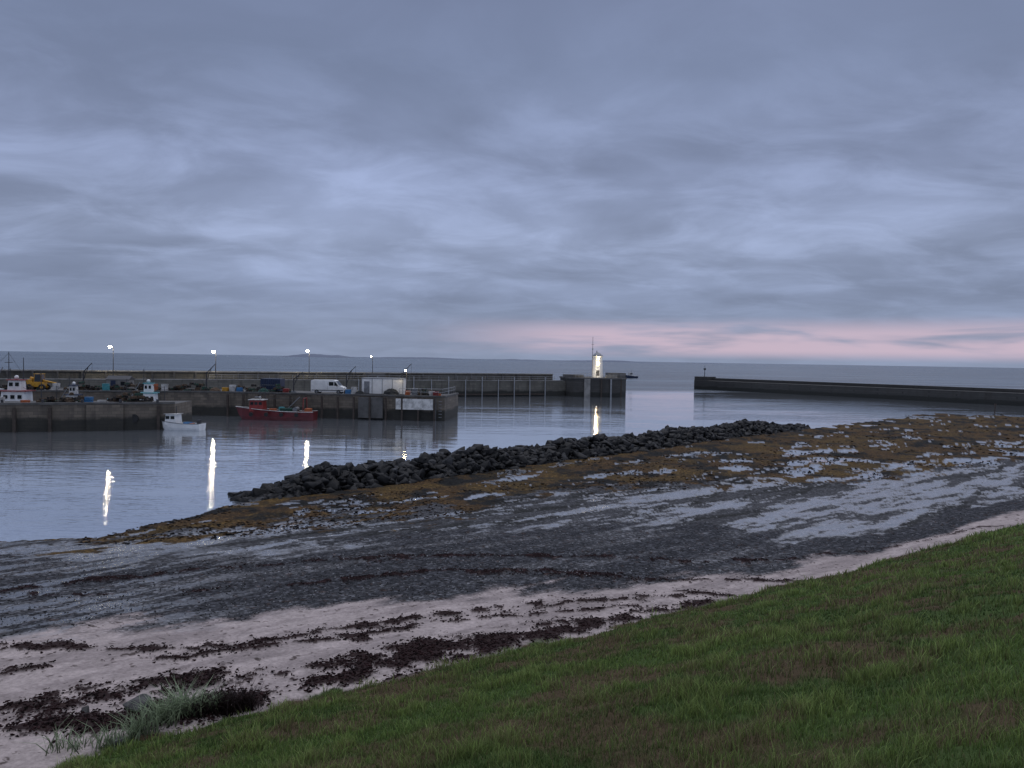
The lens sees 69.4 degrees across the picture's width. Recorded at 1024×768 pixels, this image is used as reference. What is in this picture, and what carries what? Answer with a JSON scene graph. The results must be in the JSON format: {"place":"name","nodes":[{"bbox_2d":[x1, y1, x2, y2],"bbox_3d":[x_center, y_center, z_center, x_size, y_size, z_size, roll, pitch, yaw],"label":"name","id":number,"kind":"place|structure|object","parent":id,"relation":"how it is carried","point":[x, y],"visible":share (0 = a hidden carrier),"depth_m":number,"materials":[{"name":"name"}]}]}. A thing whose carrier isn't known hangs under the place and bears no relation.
{"place":"outdoors","nodes":[
{"label":"outdoors","id":0,"kind":"place"},
{"bbox_2d":[0,399,191,431],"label":"harbour quay","id":1,"kind":"structure","parent":0,"point":[43,416],"depth_m":93.83,"materials":[{"name":"concrete"}]},
{"bbox_2d":[0,397,106,402],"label":"fish crates","id":2,"kind":"object","parent":1,"relation":"on","point":[89,399],"visible":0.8,"depth_m":95.83,"materials":[{"name":"orange plastic"}]},
{"bbox_2d":[36,392,84,401],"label":"lobster pots","id":3,"kind":"object","parent":1,"relation":"on","point":[62,399],"visible":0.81,"depth_m":95.25,"materials":[{"name":"brown wicker"}]},
{"bbox_2d":[107,391,153,401],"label":"lobster pots","id":4,"kind":"object","parent":1,"relation":"on","point":[137,396],"visible":0.89,"depth_m":97.61,"materials":[{"name":"brown wicker"}]},
{"bbox_2d":[281,354,355,357],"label":"island","id":5,"kind":"structure","parent":0,"point":[319,355],"depth_m":5240.44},
{"bbox_2d":[361,357,468,359],"bbox_3d":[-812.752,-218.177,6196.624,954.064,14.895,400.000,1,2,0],"label":"island","id":6,"kind":"structure","parent":0,"point":[415,358],"depth_m":6056.32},
{"bbox_2d":[0,413,1023,767],"bbox_3d":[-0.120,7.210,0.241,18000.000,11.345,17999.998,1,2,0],"label":"beach ground","id":7,"kind":"structure","parent":0,"point":[842,513],"depth_m":28.95,"materials":[{"name":"grey sand"}]},
{"bbox_2d":[81,694,151,745],"bbox_3d":[-7.776,6.804,15.024,1.231,0.392,2.334,-1,3,-44],"label":"beach boulder","id":8,"kind":"object","parent":7,"relation":"on","point":[126,705],"visible":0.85,"depth_m":15.41,"materials":[{"name":"stone"}]},
{"bbox_2d":[23,675,229,755],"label":"marram grass","id":9,"kind":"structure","parent":7,"relation":"on","point":[160,714],"depth_m":14.47,"materials":[{"name":"green plant"}]},
{"bbox_2d":[175,676,269,718],"bbox_3d":[-5.885,6.567,15.264,1.924,0.635,1.368,-1,3,-40],"label":"dock plant","id":10,"kind":"object","parent":7,"relation":"on","point":[227,700],"visible":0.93,"depth_m":15.31,"materials":[{"name":"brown plant"}]},
{"bbox_2d":[0,529,966,742],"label":"seaweed wrack","id":11,"kind":"object","parent":7,"relation":"on","point":[118,695],"visible":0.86,"depth_m":18.57,"materials":[{"name":"seaweed"}]},
{"bbox_2d":[0,504,1014,637],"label":"beach pebbles","id":12,"kind":"object","parent":7,"relation":"on","point":[357,576],"visible":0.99,"depth_m":28.51,"materials":[{"name":"stone"}]},
{"bbox_2d":[48,521,1023,767],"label":"grass bank","id":13,"kind":"structure","parent":7,"relation":"on","point":[308,756],"depth_m":9.61,"materials":[{"name":"green plant"}]},
{"bbox_2d":[78,414,1023,544],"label":"shore stones","id":14,"kind":"object","parent":7,"relation":"on","point":[251,531],"visible":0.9,"depth_m":49.97,"materials":[{"name":"brown stone"}]},
{"bbox_2d":[0,351,1023,541],"bbox_3d":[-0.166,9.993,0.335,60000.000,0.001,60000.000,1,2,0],"label":"sea","id":15,"kind":"structure","parent":0,"point":[72,484],"depth_m":106.34,"materials":[{"name":"liquid"}]},
{"bbox_2d":[0,352,41,400],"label":"fishing trawler","id":16,"kind":"object","parent":15,"relation":"on","point":[16,390],"visible":0.39,"depth_m":106.56,"materials":[{"name":"white paint"}]},
{"bbox_2d":[56,376,82,398],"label":"fishing trawler","id":17,"kind":"object","parent":15,"relation":"on","point":[73,387],"visible":0.22,"depth_m":110.32,"materials":[{"name":"white paint"}]},
{"bbox_2d":[107,372,164,400],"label":"fishing trawler","id":18,"kind":"object","parent":15,"relation":"on","point":[148,390],"visible":0.26,"depth_m":113.29,"materials":[{"name":"white paint"}]},
{"bbox_2d":[162,406,205,430],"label":"white motor boat","id":19,"kind":"object","parent":15,"relation":"on","point":[173,421],"visible":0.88,"depth_m":96.83,"materials":[{"name":"paint"}]},
{"bbox_2d":[0,386,458,420],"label":"harbour quay","id":20,"kind":"structure","parent":15,"relation":"in","point":[442,407],"depth_m":118.88,"materials":[{"name":"concrete"}]},
{"bbox_2d":[0,385,38,389],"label":"lobster pots","id":21,"kind":"object","parent":20,"relation":"on","point":[5,387],"visible":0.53,"depth_m":117.25,"materials":[{"name":"brown wicker"}]},
{"bbox_2d":[26,373,63,389],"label":"telehandler","id":22,"kind":"object","parent":20,"relation":"on","point":[35,381],"visible":0.73,"depth_m":118.56,"materials":[{"name":"yellow paint"}]},
{"bbox_2d":[63,381,101,389],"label":"lobster pots","id":23,"kind":"object","parent":20,"relation":"on","point":[84,386],"visible":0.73,"depth_m":118.55,"materials":[{"name":"brown wicker"}]},
{"bbox_2d":[52,383,167,390],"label":"fish crates","id":24,"kind":"object","parent":20,"relation":"on","point":[105,386],"visible":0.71,"depth_m":118.13,"materials":[{"name":"teal plastic"}]},
{"bbox_2d":[106,376,133,388],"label":"fish store hut","id":25,"kind":"object","parent":20,"relation":"on","point":[120,381],"visible":0.67,"depth_m":122.64,"materials":[{"name":"metal"}]},
{"bbox_2d":[110,382,160,390],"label":"lobster pots","id":26,"kind":"object","parent":20,"relation":"on","point":[129,384],"visible":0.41,"depth_m":120.73,"materials":[{"name":"brown wicker"}]},
{"bbox_2d":[168,382,213,390],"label":"lobster pots","id":27,"kind":"object","parent":20,"relation":"on","point":[183,387],"visible":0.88,"depth_m":122.67,"materials":[{"name":"brown wicker"}]},
{"bbox_2d":[206,364,214,385],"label":"quay davit","id":28,"kind":"object","parent":20,"relation":"on","point":[208,375],"visible":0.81,"depth_m":124.45,"materials":[{"name":"metal"}]},
{"bbox_2d":[209,387,220,390],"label":"fishing net pile","id":29,"kind":"object","parent":20,"relation":"on","point":[215,389],"visible":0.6,"depth_m":121.56,"materials":[{"name":"brown fabric"}]},
{"bbox_2d":[236,384,272,391],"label":"lobster pots","id":30,"kind":"object","parent":20,"relation":"on","point":[247,389],"visible":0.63,"depth_m":122.81,"materials":[{"name":"brown wicker"}]},
{"bbox_2d":[222,385,289,391],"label":"fish crates","id":31,"kind":"object","parent":20,"relation":"on","point":[231,388],"visible":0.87,"depth_m":121.40,"materials":[{"name":"yellow paint"}]},
{"bbox_2d":[260,378,284,390],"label":"storage container","id":32,"kind":"object","parent":20,"relation":"on","point":[268,383],"visible":0.58,"depth_m":125.01,"materials":[{"name":"blue metal"}]},
{"bbox_2d":[271,384,290,392],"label":"lobster pots","id":33,"kind":"object","parent":20,"relation":"on","point":[276,388],"visible":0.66,"depth_m":122.09,"materials":[{"name":"brown wicker"}]},
{"bbox_2d":[291,372,302,392],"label":"quay davit","id":34,"kind":"object","parent":20,"relation":"on","point":[293,391],"visible":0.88,"depth_m":121.46,"materials":[{"name":"metal"}]},
{"bbox_2d":[311,380,346,393],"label":"white van","id":35,"kind":"object","parent":20,"relation":"on","point":[321,386],"visible":0.93,"depth_m":122.79,"materials":[{"name":"paint"}]},
{"bbox_2d":[344,366,355,392],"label":"quay davit","id":36,"kind":"object","parent":20,"relation":"on","point":[348,378],"visible":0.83,"depth_m":124.95,"materials":[{"name":"metal"}]},
{"bbox_2d":[345,387,417,394],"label":"fish crates","id":37,"kind":"object","parent":20,"relation":"on","point":[353,390],"visible":0.87,"depth_m":120.77,"materials":[{"name":"blue paint"}]},
{"bbox_2d":[361,377,405,394],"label":"portable cabin","id":38,"kind":"object","parent":20,"relation":"on","point":[371,385],"visible":0.77,"depth_m":122.10,"materials":[{"name":"white metal"}]},
{"bbox_2d":[383,388,398,394],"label":"fishing net pile","id":39,"kind":"object","parent":20,"relation":"on","point":[391,391],"visible":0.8,"depth_m":120.00,"materials":[{"name":"grey fabric"}]},
{"bbox_2d":[417,388,434,394],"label":"lobster pots","id":40,"kind":"object","parent":20,"relation":"on","point":[422,391],"visible":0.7,"depth_m":121.06,"materials":[{"name":"brown wicker"}]},
{"bbox_2d":[399,387,452,392],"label":"railing","id":41,"kind":"object","parent":20,"relation":"on","point":[418,388],"visible":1,"depth_m":118.12,"materials":[{"name":"metal"}]},
{"bbox_2d":[429,391,440,395],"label":"fish crates","id":42,"kind":"object","parent":20,"relation":"on","point":[432,393],"visible":0.91,"depth_m":119.78,"materials":[{"name":"grey plastic"}]},
{"bbox_2d":[235,386,317,420],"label":"red fishing boat","id":43,"kind":"object","parent":15,"relation":"on","point":[257,409],"visible":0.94,"depth_m":113.95,"materials":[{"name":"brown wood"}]},
{"bbox_2d":[0,369,565,396],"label":"harbour pier wall","id":44,"kind":"structure","parent":15,"relation":"in","point":[171,379],"depth_m":181.28,"materials":[{"name":"concrete"}]},
{"bbox_2d":[108,345,113,375],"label":"street lamp","id":45,"kind":"object","parent":44,"relation":"on","point":[109,346],"visible":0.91,"depth_m":162.08,"materials":[{"name":"metal"}]},
{"bbox_2d":[209,374,554,379],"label":"railing","id":46,"kind":"object","parent":44,"relation":"on","point":[386,377],"visible":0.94,"depth_m":183.76,"materials":[{"name":"metal"}]},
{"bbox_2d":[358,376,545,396],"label":"mooring fender posts","id":47,"kind":"object","parent":44,"relation":"attached to","point":[498,394],"visible":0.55,"depth_m":197.55,"materials":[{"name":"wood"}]},
{"bbox_2d":[227,418,810,501],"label":"rock breakwater","id":48,"kind":"object","parent":15,"relation":"in","point":[325,477],"visible":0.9,"depth_m":66.16,"materials":[{"name":"black stone"}]},
{"bbox_2d":[559,373,626,396],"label":"pier head","id":49,"kind":"object","parent":15,"relation":"in","point":[608,385],"visible":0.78,"depth_m":203.14},
{"bbox_2d":[591,352,603,377],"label":"lighthouse","id":50,"kind":"object","parent":49,"relation":"on","point":[597,363],"visible":0.96,"depth_m":206.69,"materials":[{"name":"white paint"}]},
{"bbox_2d":[575,373,624,377],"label":"railing","id":51,"kind":"object","parent":49,"relation":"on","point":[588,375],"visible":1,"depth_m":203.56,"materials":[{"name":"metal"}]},
{"bbox_2d":[626,373,637,377],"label":"motor boat","id":52,"kind":"object","parent":15,"relation":"on","point":[629,375],"visible":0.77,"depth_m":435.69,"materials":[{"name":"blue paint"}]},
{"bbox_2d":[694,376,1023,405],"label":"harbour breakwater wall","id":53,"kind":"structure","parent":15,"relation":"on","point":[998,396],"depth_m":224.09,"materials":[{"name":"concrete"}]},
{"bbox_2d":[0,0,1023,367],"label":"sky","id":54,"kind":"structure","parent":0,"point":[817,182],"materials":[{"name":"grey"}]},
{"bbox_2d":[492,359,541,360],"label":"island","id":55,"kind":"structure","parent":0,"point":[519,359],"depth_m":6557.35,"materials":[{"name":"grey"}]},
{"bbox_2d":[568,360,652,362],"bbox_3d":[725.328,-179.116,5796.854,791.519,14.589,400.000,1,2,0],"label":"island","id":56,"kind":"structure","parent":0,"point":[606,361],"depth_m":5638.42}
]}

